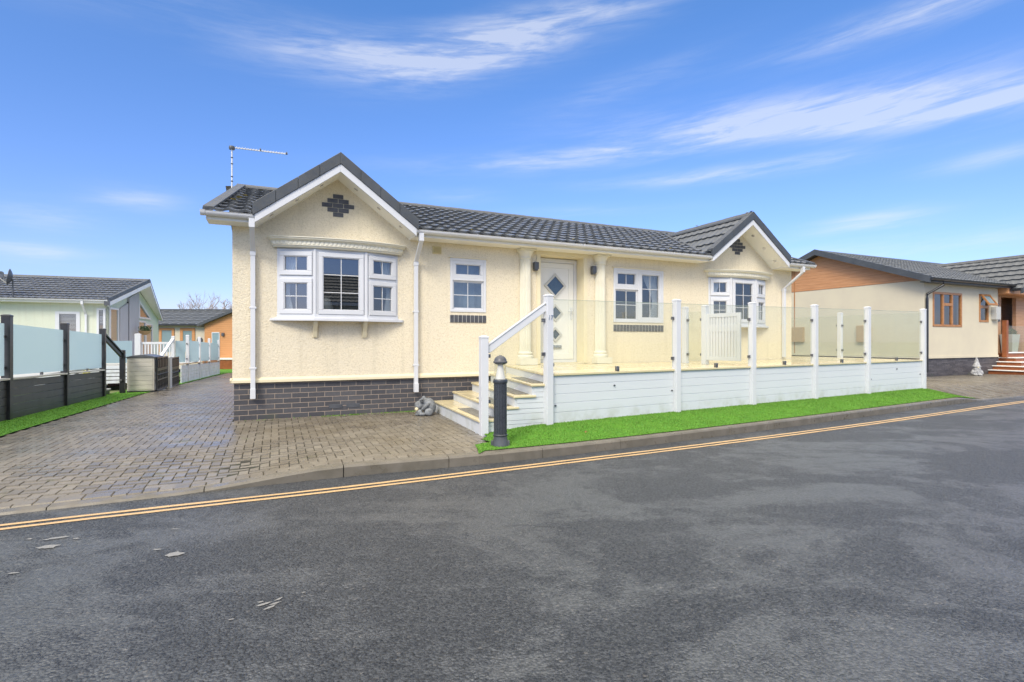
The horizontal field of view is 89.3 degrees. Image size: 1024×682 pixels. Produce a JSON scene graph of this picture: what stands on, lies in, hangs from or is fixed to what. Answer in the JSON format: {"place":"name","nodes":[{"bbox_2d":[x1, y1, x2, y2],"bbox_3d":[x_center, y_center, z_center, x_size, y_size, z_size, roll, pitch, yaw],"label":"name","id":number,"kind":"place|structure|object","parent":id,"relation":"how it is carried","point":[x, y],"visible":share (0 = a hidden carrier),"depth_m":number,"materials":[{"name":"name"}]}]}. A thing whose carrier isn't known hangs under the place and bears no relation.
{"place":"outdoors","nodes":[
{"label":"outdoors","id":0,"kind":"place"},
{"bbox_2d":[220,369,231,372],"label":"lawn","id":1,"kind":"structure","parent":0,"point":[226,371],"depth_m":31.04,"materials":[{"name":"green plant"}]},
{"bbox_2d":[100,309,231,368],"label":"orange lodge","id":2,"kind":"structure","parent":1,"relation":"on","point":[214,325],"depth_m":36.12,"materials":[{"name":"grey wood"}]},
{"bbox_2d":[159,328,174,351],"bbox_3d":[-24.061,-0.085,36.121,1.000,1.650,0.060,0,0,-3],"label":"window","id":3,"kind":"structure","parent":2,"relation":"in","point":[165,334],"depth_m":36.11,"materials":[{"name":"orange glass"}]},
{"bbox_2d":[180,328,194,351],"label":"window","id":4,"kind":"structure","parent":2,"relation":"in","point":[183,331],"depth_m":36.18,"materials":[{"name":"orange glass"}]},
{"bbox_2d":[212,332,219,343],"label":"window","id":5,"kind":"structure","parent":2,"relation":"in","point":[215,335],"depth_m":35.69,"materials":[{"name":"white plastic"}]},
{"bbox_2d":[0,373,600,508],"bbox_3d":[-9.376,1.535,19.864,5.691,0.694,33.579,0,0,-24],"label":"driveway","id":6,"kind":"structure","parent":0,"point":[146,436],"depth_m":5.96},
{"bbox_2d":[259,410,414,419],"bbox_3d":[-2.723,1.176,8.262,2.857,0.028,0.056,0,0,-24],"label":"moss","id":7,"kind":"object","parent":6,"relation":"on","point":[360,413],"visible":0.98,"depth_m":8.37,"materials":[{"name":"green plant"}]},
{"bbox_2d":[414,396,435,415],"bbox_3d":[-1.395,1.040,8.332,0.344,0.303,0.310,0,0,-8],"label":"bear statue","id":8,"kind":"object","parent":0,"point":[427,406],"visible":1,"depth_m":8.25,"materials":[{"name":"grey stone"}]},
{"bbox_2d":[8,369,945,438],"bbox_3d":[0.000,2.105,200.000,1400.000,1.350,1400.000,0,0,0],"label":"ground","id":9,"kind":"structure","parent":0,"point":[114,389],"depth_m":11.45,"materials":[{"name":"green plant"}]},
{"bbox_2d":[0,274,162,387],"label":"green park home","id":10,"kind":"object","parent":9,"relation":"on","point":[125,308],"visible":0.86,"depth_m":20.61,"materials":[{"name":"blue tile"}]},
{"bbox_2d":[0,269,13,297],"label":"satellite dish","id":11,"kind":"object","parent":10,"relation":"on","point":[9,279],"visible":1,"depth_m":18.88,"materials":[{"name":"grey plastic"}]},
{"bbox_2d":[55,311,79,331],"bbox_3d":[-17.035,-0.530,19.897,0.770,1.200,0.130,0,0,-20],"label":"window","id":12,"kind":"structure","parent":10,"relation":"in","point":[57,313],"depth_m":19.89,"materials":[{"name":"white plastic"}]},
{"bbox_2d":[97,308,105,333],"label":"corner window","id":13,"kind":"structure","parent":10,"relation":"in","point":[98,309],"depth_m":20.20,"materials":[{"name":"white plastic"}]},
{"bbox_2d":[109,307,118,340],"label":"corner window","id":14,"kind":"structure","parent":10,"relation":"in","point":[110,308],"depth_m":20.87,"materials":[{"name":"white plastic"}]},
{"bbox_2d":[139,321,145,341],"bbox_3d":[-17.184,-0.030,24.031,0.080,1.800,1.000,0,0,-20],"label":"glazed door","id":15,"kind":"structure","parent":10,"relation":"in","point":[144,322],"depth_m":24.43,"materials":[{"name":"white plastic"}]},
{"bbox_2d":[138,326,151,334],"bbox_3d":[-16.451,-0.480,23.214,0.520,0.420,0.514,0,0,0],"label":"hanging basket","id":16,"kind":"object","parent":10,"relation":"hanging from","point":[143,331],"visible":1,"depth_m":23.11,"materials":[{"name":"green plant"}]},
{"bbox_2d":[139,300,150,319],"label":"gable window","id":17,"kind":"structure","parent":10,"relation":"in","point":[140,304],"depth_m":24.12,"materials":[{"name":"white plastic"}]},
{"bbox_2d":[146,324,152,353],"bbox_3d":[-17.543,0.020,25.018,0.080,1.700,1.000,0,0,-20],"label":"glazed door","id":18,"kind":"structure","parent":10,"relation":"in","point":[146,324],"depth_m":25.42,"materials":[{"name":"white plastic"}]},
{"bbox_2d":[0,369,229,435],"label":"verge lawn","id":19,"kind":"structure","parent":9,"relation":"on","point":[70,411],"depth_m":9.26,"materials":[{"name":"green plant"}]},
{"bbox_2d":[0,314,125,421],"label":"black deck balustrade","id":20,"kind":"object","parent":19,"relation":"on","point":[28,354],"visible":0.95,"depth_m":9.51,"materials":[{"name":"glass"}]},
{"bbox_2d":[34,334,219,385],"bbox_3d":[-15.387,0.751,20.963,5.494,2.023,9.453,0,0,-24],"label":"white deck balustrade","id":21,"kind":"object","parent":19,"relation":"on","point":[198,351],"visible":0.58,"depth_m":18.87,"materials":[{"name":"plastic"}]},
{"bbox_2d":[126,354,161,392],"bbox_3d":[-10.079,0.882,14.230,0.660,1.025,1.060,0,0,-24],"label":"storage box","id":22,"kind":"object","parent":19,"relation":"on","point":[141,373],"visible":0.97,"depth_m":13.78,"materials":[{"name":"beige plastic"}]},
{"bbox_2d":[137,356,178,395],"bbox_3d":[-10.530,0.959,15.454,0.610,1.035,3.440,0,0,-24],"label":"trellis screen","id":23,"kind":"object","parent":19,"relation":"on","point":[167,372],"visible":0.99,"depth_m":15.18,"materials":[{"name":"black wood"}]},
{"bbox_2d":[178,297,218,308],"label":"bare tree","id":24,"kind":"object","parent":9,"relation":"on","point":[190,303],"visible":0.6,"depth_m":61.43,"materials":[{"name":"plant"}]},
{"bbox_2d":[187,291,231,308],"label":"bare tree","id":25,"kind":"object","parent":9,"relation":"on","point":[230,305],"visible":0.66,"depth_m":58.70,"materials":[{"name":"plant"}]},
{"bbox_2d":[200,145,816,421],"bbox_3d":[0.042,-0.974,12.869,12.630,5.728,7.036,0,0,-24],"label":"park home","id":26,"kind":"object","parent":9,"relation":"on","point":[356,289],"visible":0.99,"depth_m":9.01,"materials":[{"name":"beige paint"}]},
{"bbox_2d":[267,235,405,337],"bbox_3d":[-2.701,-0.818,8.180,2.120,1.526,0.416,0,0,-24],"label":"bow window","id":27,"kind":"structure","parent":26,"relation":"in","point":[289,248],"depth_m":8.04,"materials":[{"name":"white plastic"}]},
{"bbox_2d":[449,256,487,312],"bbox_3d":[-0.811,-0.989,9.252,0.730,0.959,0.247,0,0,-24],"label":"window","id":28,"kind":"structure","parent":26,"relation":"in","point":[467,275],"depth_m":9.28,"materials":[{"name":"white plastic"}]},
{"bbox_2d":[541,262,572,359],"bbox_3d":[0.867,-0.586,10.189,0.798,1.892,0.123,0,0,-24],"label":"front door","id":29,"kind":"structure","parent":26,"relation":"in","point":[556,278],"depth_m":10.25,"materials":[{"name":"white plastic"}]},
{"bbox_2d":[612,267,664,322],"bbox_3d":[2.594,-0.937,10.778,1.330,1.114,0.213,0,0,-24],"label":"window","id":30,"kind":"structure","parent":26,"relation":"in","point":[649,275],"depth_m":10.73,"materials":[{"name":"white plastic"}]},
{"bbox_2d":[704,269,772,327],"bbox_3d":[5.213,-0.818,11.769,2.060,1.526,0.416,0,0,-24],"label":"bow window","id":31,"kind":"structure","parent":26,"relation":"in","point":[731,277],"depth_m":11.58,"materials":[{"name":"white plastic"}]},
{"bbox_2d":[434,294,926,436],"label":"raised deck","id":32,"kind":"structure","parent":9,"relation":"on","point":[548,391],"depth_m":8.46,"materials":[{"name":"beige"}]},
{"bbox_2d":[475,388,972,452],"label":"lawn","id":33,"kind":"structure","parent":9,"relation":"on","point":[888,395],"depth_m":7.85,"materials":[{"name":"green plant"}]},
{"bbox_2d":[491,355,509,446],"bbox_3d":[-0.132,0.684,5.860,0.210,1.048,0.184,0,0,0],"label":"bollard light","id":34,"kind":"object","parent":33,"relation":"on","point":[500,434],"visible":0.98,"depth_m":5.80,"materials":[{"name":"grey plastic"}]},
{"bbox_2d":[791,249,1023,376],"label":"timber gabled lodge","id":35,"kind":"structure","parent":9,"relation":"on","point":[975,309],"depth_m":19.30,"materials":[{"name":"cream render"},{"name":"slate grey tile"},{"name":"red brown timber"}]},
{"bbox_2d":[933,292,961,326],"bbox_3d":[15.267,-1.100,18.198,1.800,1.200,0.080,0,0,-24],"label":"window","id":36,"kind":"structure","parent":35,"relation":"in","point":[942,304],"depth_m":18.27,"materials":[{"name":"brown wood"}]},
{"bbox_2d":[979,294,997,321],"bbox_3d":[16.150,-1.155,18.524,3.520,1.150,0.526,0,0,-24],"label":"window","id":37,"kind":"structure","parent":35,"relation":"in","point":[989,300],"depth_m":19.06,"materials":[{"name":"brown wood"}]},
{"bbox_2d":[999,328,1019,351],"bbox_3d":[19.294,-0.024,20.090,0.597,0.968,0.444,0,0,-24],"label":"planter","id":38,"kind":"object","parent":35,"relation":"on","point":[1014,341],"visible":0.52,"depth_m":19.92,"materials":[{"name":"white ceramic"}]},
{"bbox_2d":[950,389,1021,398],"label":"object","id":39,"kind":"object","parent":9,"relation":"on","point":[970,398],"visible":0.07,"depth_m":11.57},
{"bbox_2d":[0,396,1023,681],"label":"road","id":40,"kind":"structure","parent":0,"point":[892,550],"depth_m":2.92,"materials":[{"name":"grey asphalt"}]},
{"bbox_2d":[8,536,303,619],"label":"road paint patches","id":41,"kind":"object","parent":40,"relation":"on","point":[168,555],"visible":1,"depth_m":3.16,"materials":[{"name":"white paint"}]},
{"bbox_2d":[0,401,1021,525],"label":"yellow line","id":42,"kind":"object","parent":40,"relation":"on","point":[438,475],"visible":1,"depth_m":4.85,"materials":[{"name":"paint"}]},
{"bbox_2d":[0,394,1023,514],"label":"kerb","id":43,"kind":"structure","parent":40,"relation":"on","point":[349,469],"depth_m":5.53,"materials":[{"name":"concrete"}]},
{"bbox_2d":[0,402,1023,529],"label":"yellow line","id":44,"kind":"object","parent":40,"relation":"on","point":[435,478],"visible":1,"depth_m":4.75,"materials":[{"name":"paint"}]},
{"bbox_2d":[0,0,1023,308],"label":"sky","id":45,"kind":"structure","parent":0,"point":[879,128],"materials":[{"name":"blue"}]},
{"bbox_2d":[926,374,1023,398],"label":"neighbour driveway","id":46,"kind":"structure","parent":0,"point":[993,385],"depth_m":14.17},
{"bbox_2d":[970,357,983,375],"bbox_3d":[16.349,0.892,18.213,0.327,0.664,0.321,0,0,-33],"label":"statue","id":47,"kind":"object","parent":46,"relation":"on","point":[976,370],"visible":1,"depth_m":18.18,"materials":[{"name":"stone"}]}
]}

